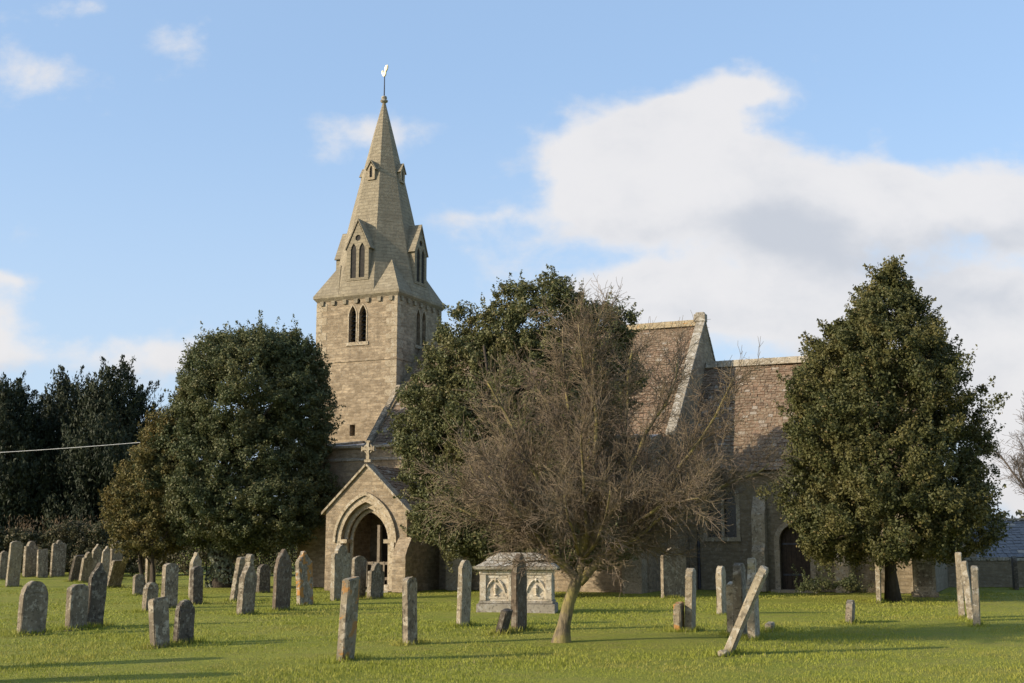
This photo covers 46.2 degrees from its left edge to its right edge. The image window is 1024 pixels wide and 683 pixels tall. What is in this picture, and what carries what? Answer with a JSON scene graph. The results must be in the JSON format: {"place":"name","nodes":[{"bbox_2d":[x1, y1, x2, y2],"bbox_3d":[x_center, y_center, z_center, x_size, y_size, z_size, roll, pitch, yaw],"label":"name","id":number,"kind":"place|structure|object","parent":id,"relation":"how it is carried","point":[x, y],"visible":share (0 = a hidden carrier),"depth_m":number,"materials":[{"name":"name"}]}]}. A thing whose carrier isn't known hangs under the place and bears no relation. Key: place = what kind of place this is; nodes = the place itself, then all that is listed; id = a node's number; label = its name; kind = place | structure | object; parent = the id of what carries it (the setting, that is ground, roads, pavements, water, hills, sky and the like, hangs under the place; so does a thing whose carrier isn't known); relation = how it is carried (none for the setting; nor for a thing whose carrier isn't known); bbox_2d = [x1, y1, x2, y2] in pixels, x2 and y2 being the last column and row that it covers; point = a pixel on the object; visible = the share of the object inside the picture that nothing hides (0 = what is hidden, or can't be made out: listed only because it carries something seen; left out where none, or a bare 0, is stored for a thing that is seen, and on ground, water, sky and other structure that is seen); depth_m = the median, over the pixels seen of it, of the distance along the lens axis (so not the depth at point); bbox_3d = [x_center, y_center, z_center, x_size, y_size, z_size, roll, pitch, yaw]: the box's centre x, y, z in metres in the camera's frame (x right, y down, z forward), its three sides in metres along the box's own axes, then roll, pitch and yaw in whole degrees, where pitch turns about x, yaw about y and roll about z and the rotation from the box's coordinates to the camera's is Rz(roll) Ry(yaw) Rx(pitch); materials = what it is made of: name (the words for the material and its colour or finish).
{"place":"outdoors","nodes":[
{"label":"outdoors","id":0,"kind":"place"},
{"bbox_2d":[0,442,138,452],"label":"overhead cable","id":1,"kind":"object","parent":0,"point":[72,447],"visible":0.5,"depth_m":55.55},
{"bbox_2d":[0,547,1023,682],"bbox_3d":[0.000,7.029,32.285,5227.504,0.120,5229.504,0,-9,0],"label":"ground","id":2,"kind":"structure","parent":0,"point":[674,638],"depth_m":19.48,"materials":[{"name":"green plant"}]},
{"bbox_2d":[0,551,8,579],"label":"headstone","id":3,"kind":"object","parent":2,"relation":"on","point":[3,561],"visible":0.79,"depth_m":50.43,"materials":[{"name":"grey stone"}]},
{"bbox_2d":[5,541,22,586],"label":"headstone","id":4,"kind":"object","parent":2,"relation":"on","point":[14,564],"visible":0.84,"depth_m":42.92,"materials":[{"name":"grey stone"}]},
{"bbox_2d":[22,541,37,576],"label":"headstone","id":5,"kind":"object","parent":2,"relation":"on","point":[30,558],"visible":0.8,"depth_m":54.50,"materials":[{"name":"grey stone"}]},
{"bbox_2d":[16,581,47,635],"bbox_3d":[-8.662,4.973,21.669,0.130,1.284,0.575,-5,-12,28],"label":"headstone","id":6,"kind":"object","parent":2,"relation":"on","point":[33,607],"visible":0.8,"depth_m":21.63,"materials":[{"name":"grey stone"}]},
{"bbox_2d":[0,370,72,566],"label":"cypress tree","id":7,"kind":"object","parent":2,"relation":"on","point":[20,421],"visible":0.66,"depth_m":63.35,"materials":[{"name":"green plant"}]},
{"bbox_2d":[36,549,47,577],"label":"headstone","id":8,"kind":"object","parent":2,"relation":"on","point":[42,563],"visible":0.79,"depth_m":53.07,"materials":[{"name":"grey stone"}]},
{"bbox_2d":[49,540,66,576],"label":"headstone","id":9,"kind":"object","parent":2,"relation":"on","point":[58,558],"visible":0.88,"depth_m":54.55,"materials":[{"name":"grey stone"}]},
{"bbox_2d":[8,364,124,566],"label":"cypress tree","id":10,"kind":"object","parent":2,"relation":"on","point":[55,408],"visible":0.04,"depth_m":68.11,"materials":[{"name":"green plant"}]},
{"bbox_2d":[68,555,83,581],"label":"headstone","id":11,"kind":"object","parent":2,"relation":"on","point":[75,569],"visible":0.5,"depth_m":49.02,"materials":[{"name":"grey stone"}]},
{"bbox_2d":[65,584,88,630],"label":"headstone","id":12,"kind":"object","parent":2,"relation":"on","point":[77,600],"visible":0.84,"depth_m":22.82,"materials":[{"name":"grey stone"}]},
{"bbox_2d":[79,552,93,582],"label":"headstone","id":13,"kind":"object","parent":2,"relation":"on","point":[86,566],"visible":0.83,"depth_m":47.94,"materials":[{"name":"grey stone"}]},
{"bbox_2d":[92,544,101,570],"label":"headstone","id":14,"kind":"object","parent":2,"relation":"on","point":[97,553],"visible":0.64,"depth_m":50.42,"materials":[{"name":"grey stone"}]},
{"bbox_2d":[87,562,107,627],"bbox_3d":[-8.134,5.118,23.441,0.123,1.584,0.422,-1,-9,29],"label":"headstone","id":15,"kind":"object","parent":2,"relation":"on","point":[97,581],"visible":0.78,"depth_m":23.42,"materials":[{"name":"grey stone"}]},
{"bbox_2d":[22,355,182,569],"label":"cypress tree","id":16,"kind":"object","parent":2,"relation":"on","point":[106,410],"visible":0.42,"depth_m":63.39,"materials":[{"name":"green plant"}]},
{"bbox_2d":[101,546,109,575],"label":"headstone","id":17,"kind":"object","parent":2,"relation":"on","point":[105,560],"visible":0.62,"depth_m":53.10,"materials":[{"name":"grey stone"}]},
{"bbox_2d":[109,541,122,569],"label":"headstone","id":18,"kind":"object","parent":2,"relation":"on","point":[115,556],"visible":0.23,"depth_m":51.65,"materials":[{"name":"grey stone"}]},
{"bbox_2d":[107,560,126,587],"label":"headstone","id":19,"kind":"object","parent":2,"relation":"on","point":[116,573],"visible":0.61,"depth_m":42.79,"materials":[{"name":"grey stone"}]},
{"bbox_2d":[132,574,143,595],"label":"headstone","id":20,"kind":"object","parent":2,"relation":"on","point":[138,584],"visible":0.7,"depth_m":36.57,"materials":[{"name":"grey stone"}]},
{"bbox_2d":[0,514,297,575],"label":"hedge","id":21,"kind":"object","parent":2,"relation":"on","point":[72,530],"visible":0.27,"depth_m":56.18,"materials":[{"name":"green plant"}]},
{"bbox_2d":[97,404,201,584],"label":"tree","id":22,"kind":"object","parent":2,"relation":"on","point":[127,523],"visible":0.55,"depth_m":41.23,"materials":[{"name":"green plant"}]},
{"bbox_2d":[141,582,158,611],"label":"headstone","id":23,"kind":"object","parent":2,"relation":"on","point":[150,590],"visible":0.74,"depth_m":28.28,"materials":[{"name":"grey stone"}]},
{"bbox_2d":[145,556,155,581],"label":"headstone","id":24,"kind":"object","parent":2,"relation":"on","point":[147,571],"visible":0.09,"depth_m":44.66,"materials":[{"name":"grey stone"}]},
{"bbox_2d":[148,596,169,647],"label":"headstone","id":25,"kind":"object","parent":2,"relation":"on","point":[158,612],"visible":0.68,"depth_m":18.95,"materials":[{"name":"grey stone"}]},
{"bbox_2d":[161,563,178,607],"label":"headstone","id":26,"kind":"object","parent":2,"relation":"on","point":[170,576],"visible":0.73,"depth_m":29.61,"materials":[{"name":"grey stone"}]},
{"bbox_2d":[173,599,194,644],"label":"headstone","id":27,"kind":"object","parent":2,"relation":"on","point":[184,619],"visible":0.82,"depth_m":19.51,"materials":[{"name":"grey stone"}]},
{"bbox_2d":[188,552,201,597],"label":"headstone","id":28,"kind":"object","parent":2,"relation":"on","point":[196,560],"visible":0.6,"depth_m":34.70,"materials":[{"name":"grey stone"}]},
{"bbox_2d":[190,566,202,603],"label":"headstone","id":29,"kind":"object","parent":2,"relation":"on","point":[196,584],"visible":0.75,"depth_m":31.41,"materials":[{"name":"grey stone"}]},
{"bbox_2d":[128,309,345,587],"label":"holm oak","id":30,"kind":"object","parent":2,"relation":"on","point":[272,507],"visible":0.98,"depth_m":41.31,"materials":[{"name":"green plant"}]},
{"bbox_2d":[229,557,244,600],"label":"headstone","id":31,"kind":"object","parent":2,"relation":"on","point":[240,564],"visible":0.38,"depth_m":33.36,"materials":[{"name":"grey stone"}]},
{"bbox_2d":[236,554,256,614],"bbox_3d":[-6.017,5.683,27.243,0.152,1.712,0.542,1,-8,20],"label":"headstone","id":32,"kind":"object","parent":2,"relation":"on","point":[247,589],"visible":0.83,"depth_m":27.17,"materials":[{"name":"grey stone"}]},
{"bbox_2d":[256,564,270,592],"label":"headstone","id":33,"kind":"object","parent":2,"relation":"on","point":[263,573],"visible":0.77,"depth_m":37.96,"materials":[{"name":"grey stone"}]},
{"bbox_2d":[272,549,291,610],"bbox_3d":[-5.523,5.902,28.839,0.128,1.810,0.621,-4,-12,24],"label":"headstone","id":34,"kind":"object","parent":2,"relation":"on","point":[282,579],"visible":0.82,"depth_m":28.78,"materials":[{"name":"grey stone"}]},
{"bbox_2d":[295,551,313,605],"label":"headstone","id":35,"kind":"object","parent":2,"relation":"on","point":[304,577],"visible":0.77,"depth_m":30.98,"materials":[{"name":"grey stone"}]},
{"bbox_2d":[330,545,350,600],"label":"headstone","id":36,"kind":"object","parent":2,"relation":"on","point":[340,562],"visible":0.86,"depth_m":33.47,"materials":[{"name":"grey stone"}]},
{"bbox_2d":[336,576,359,660],"bbox_3d":[-2.306,4.053,16.800,0.133,1.506,0.348,1,-8,21],"label":"headstone","id":37,"kind":"object","parent":2,"relation":"on","point":[347,630],"visible":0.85,"depth_m":16.72,"materials":[{"name":"grey stone"}]},
{"bbox_2d":[351,556,366,597],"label":"headstone","id":38,"kind":"object","parent":2,"relation":"on","point":[359,566],"visible":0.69,"depth_m":34.83,"materials":[{"name":"grey stone"}]},
{"bbox_2d":[367,563,383,598],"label":"headstone","id":39,"kind":"object","parent":2,"relation":"on","point":[375,583],"visible":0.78,"depth_m":34.69,"materials":[{"name":"grey stone"}]},
{"bbox_2d":[402,576,416,643],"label":"headstone","id":40,"kind":"object","parent":2,"relation":"on","point":[409,608],"visible":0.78,"depth_m":19.32,"materials":[{"name":"grey stone"}]},
{"bbox_2d":[456,560,471,625],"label":"headstone","id":41,"kind":"object","parent":2,"relation":"on","point":[464,590],"visible":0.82,"depth_m":23.65,"materials":[{"name":"grey stone"}]},
{"bbox_2d":[496,608,512,633],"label":"headstone","id":42,"kind":"object","parent":2,"relation":"on","point":[504,619],"visible":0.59,"depth_m":21.49,"materials":[{"name":"grey stone"}]},
{"bbox_2d":[376,264,653,574],"bbox_3d":[0.082,2.695,36.607,8.515,10.207,4.478,0,-9,0],"label":"bay tree","id":43,"kind":"object","parent":2,"relation":"on","point":[432,427],"visible":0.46,"depth_m":36.19,"materials":[{"name":"green plant"}]},
{"bbox_2d":[473,553,559,613],"bbox_3d":[0.134,5.661,28.103,1.954,1.410,1.194,-1,-9,6],"label":"chest tomb","id":44,"kind":"object","parent":2,"relation":"on","point":[495,592],"visible":0.75,"depth_m":27.64,"materials":[{"name":"stone"}]},
{"bbox_2d":[511,553,526,630],"bbox_3d":[0.134,4.854,22.431,0.136,1.766,0.474,-4,-11,25],"label":"headstone","id":45,"kind":"object","parent":2,"relation":"on","point":[519,603],"visible":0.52,"depth_m":22.33,"materials":[{"name":"grey stone"}]},
{"bbox_2d":[405,276,803,642],"bbox_3d":[1.557,1.869,19.721,6.779,6.242,4.321,0,-9,0],"label":"bare tree","id":46,"kind":"object","parent":2,"relation":"on","point":[514,508],"visible":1,"depth_m":19.62,"materials":[{"name":"brown plant"}]},
{"bbox_2d":[297,65,948,593],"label":"church","id":47,"kind":"structure","parent":2,"relation":"on","point":[379,305],"depth_m":42.84,"materials":[{"name":"stone"}]},
{"bbox_2d":[346,304,367,345],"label":"belfry window","id":48,"kind":"structure","parent":47,"relation":"in","point":[354,338],"depth_m":48.62,"materials":[{"name":"stone"}]},
{"bbox_2d":[382,524,387,584],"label":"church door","id":49,"kind":"structure","parent":47,"relation":"in","point":[384,545],"depth_m":41.71,"materials":[{"name":"brown wood"}]},
{"bbox_2d":[414,308,426,348],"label":"belfry window","id":50,"kind":"structure","parent":47,"relation":"in","point":[415,346],"depth_m":49.53,"materials":[{"name":"stone"}]},
{"bbox_2d":[703,476,740,540],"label":"window","id":51,"kind":"structure","parent":47,"relation":"in","point":[734,533],"depth_m":40.52,"materials":[{"name":"grey glass"}]},
{"bbox_2d":[771,520,818,592],"bbox_3d":[9.238,7.001,39.199,1.500,2.390,0.650,-4,-10,24],"label":"priest door","id":52,"kind":"structure","parent":47,"relation":"in","point":[791,554],"depth_m":39.42,"materials":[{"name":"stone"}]},
{"bbox_2d":[278,509,1023,550],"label":"treeline","id":53,"kind":"object","parent":2,"relation":"on","point":[1019,512],"visible":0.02,"depth_m":179.96,"materials":[{"name":"green plant"}]},
{"bbox_2d":[660,547,685,597],"bbox_3d":[4.770,6.978,35.398,0.930,1.812,0.134,7,-12,-35],"label":"headstone","id":54,"kind":"object","parent":2,"relation":"on","point":[672,581],"visible":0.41,"depth_m":35.31,"materials":[{"name":"grey stone"}]},
{"bbox_2d":[673,602,683,631],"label":"headstone","id":55,"kind":"object","parent":2,"relation":"on","point":[678,614],"visible":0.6,"depth_m":22.00,"materials":[{"name":"grey stone"}]},
{"bbox_2d":[684,568,695,630],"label":"headstone","id":56,"kind":"object","parent":2,"relation":"on","point":[690,601],"visible":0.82,"depth_m":22.16,"materials":[{"name":"grey stone"}]},
{"bbox_2d":[716,566,726,614],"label":"headstone","id":57,"kind":"object","parent":2,"relation":"on","point":[721,606],"visible":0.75,"depth_m":26.73,"materials":[{"name":"grey stone"}]},
{"bbox_2d":[718,650,729,656],"bbox_3d":[3.080,4.545,17.470,0.183,0.113,0.149,0,-9,0],"label":"stone chunk","id":58,"kind":"object","parent":2,"relation":"on","point":[722,652],"visible":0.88,"depth_m":17.43,"materials":[{"name":"grey stone"}]},
{"bbox_2d":[726,581,733,632],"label":"headstone","id":59,"kind":"object","parent":2,"relation":"on","point":[729,605],"visible":0.44,"depth_m":21.31,"materials":[{"name":"grey stone"}]},
{"bbox_2d":[732,563,746,637],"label":"headstone","id":60,"kind":"object","parent":2,"relation":"on","point":[739,582],"visible":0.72,"depth_m":20.69,"materials":[{"name":"grey stone"}]},
{"bbox_2d":[725,565,768,652],"bbox_3d":[3.403,4.144,17.786,0.132,1.768,0.352,23,0,22],"label":"headstone","id":61,"kind":"object","parent":2,"relation":"on","point":[751,598],"visible":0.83,"depth_m":17.64,"materials":[{"name":"grey stone"}]},
{"bbox_2d":[746,558,759,639],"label":"headstone","id":62,"kind":"object","parent":2,"relation":"on","point":[753,625],"visible":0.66,"depth_m":20.31,"materials":[{"name":"grey stone"}]},
{"bbox_2d":[765,621,774,631],"bbox_3d":[4.801,5.473,22.318,0.144,0.508,0.367,-4,-11,22],"label":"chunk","id":63,"kind":"object","parent":2,"relation":"on","point":[769,623],"visible":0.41,"depth_m":22.24,"materials":[{"name":"grey stone"}]},
{"bbox_2d":[791,563,840,594],"bbox_3d":[9.290,7.242,36.595,1.459,1.168,1.237,0,-9,0],"label":"plant","id":64,"kind":"object","parent":2,"relation":"on","point":[808,586],"visible":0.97,"depth_m":36.60,"materials":[{"name":"green plant"}]},
{"bbox_2d":[819,565,873,593],"bbox_3d":[10.109,7.340,36.648,1.542,0.991,1.153,4,-10,-22],"label":"plant","id":65,"kind":"object","parent":2,"relation":"on","point":[845,583],"visible":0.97,"depth_m":36.62,"materials":[{"name":"green plant"}]},
{"bbox_2d":[845,600,854,623],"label":"headstone","id":66,"kind":"object","parent":2,"relation":"on","point":[850,610],"visible":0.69,"depth_m":24.12,"materials":[{"name":"grey stone"}]},
{"bbox_2d":[875,543,881,602],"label":"headstone","id":67,"kind":"object","parent":2,"relation":"on","point":[878,581],"visible":0.34,"depth_m":32.69,"materials":[{"name":"grey stone"}]},
{"bbox_2d":[755,254,1014,601],"bbox_3d":[10.571,2.361,34.046,7.392,9.979,6.321,0,-9,0],"label":"pyramid evergreen","id":68,"kind":"object","parent":2,"relation":"on","point":[923,363],"visible":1,"depth_m":32.67,"materials":[{"name":"green plant"}]},
{"bbox_2d":[911,551,938,597],"bbox_3d":[12.203,6.904,35.550,0.780,1.390,0.540,-2,-10,14],"label":"monument","id":69,"kind":"object","parent":2,"relation":"on","point":[924,579],"visible":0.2,"depth_m":35.34,"materials":[{"name":"grey stone"}]},
{"bbox_2d":[955,552,964,616],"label":"headstone","id":70,"kind":"object","parent":2,"relation":"on","point":[960,589],"visible":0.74,"depth_m":25.72,"materials":[{"name":"grey stone"}]},
{"bbox_2d":[960,561,972,619],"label":"headstone","id":71,"kind":"object","parent":2,"relation":"on","point":[966,584],"visible":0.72,"depth_m":24.82,"materials":[{"name":"grey stone"}]},
{"bbox_2d":[971,566,980,625],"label":"headstone","id":72,"kind":"object","parent":2,"relation":"on","point":[975,592],"visible":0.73,"depth_m":23.29,"materials":[{"name":"grey stone"}]},
{"bbox_2d":[947,557,1023,586],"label":"boundary wall","id":73,"kind":"structure","parent":2,"relation":"on","point":[996,572],"depth_m":42.60,"materials":[{"name":"grey stone"}]},
{"bbox_2d":[982,392,1023,499],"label":"bare tree","id":74,"kind":"object","parent":2,"relation":"on","point":[1020,471],"visible":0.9,"depth_m":79.79,"materials":[{"name":"brown plant"}]},
{"bbox_2d":[1011,556,1018,589],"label":"headstone","id":75,"kind":"object","parent":2,"relation":"on","point":[1015,579],"visible":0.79,"depth_m":39.94,"materials":[{"name":"grey stone"}]},
{"bbox_2d":[0,0,1023,520],"label":"sky","id":76,"kind":"structure","parent":0,"point":[167,167],"materials":[{"name":"blue"}]},
{"bbox_2d":[962,518,1023,557],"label":"slate roofed shed","id":77,"kind":"structure","parent":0,"point":[1013,544],"depth_m":47.34,"materials":[{"name":"grey stone"}]}
]}

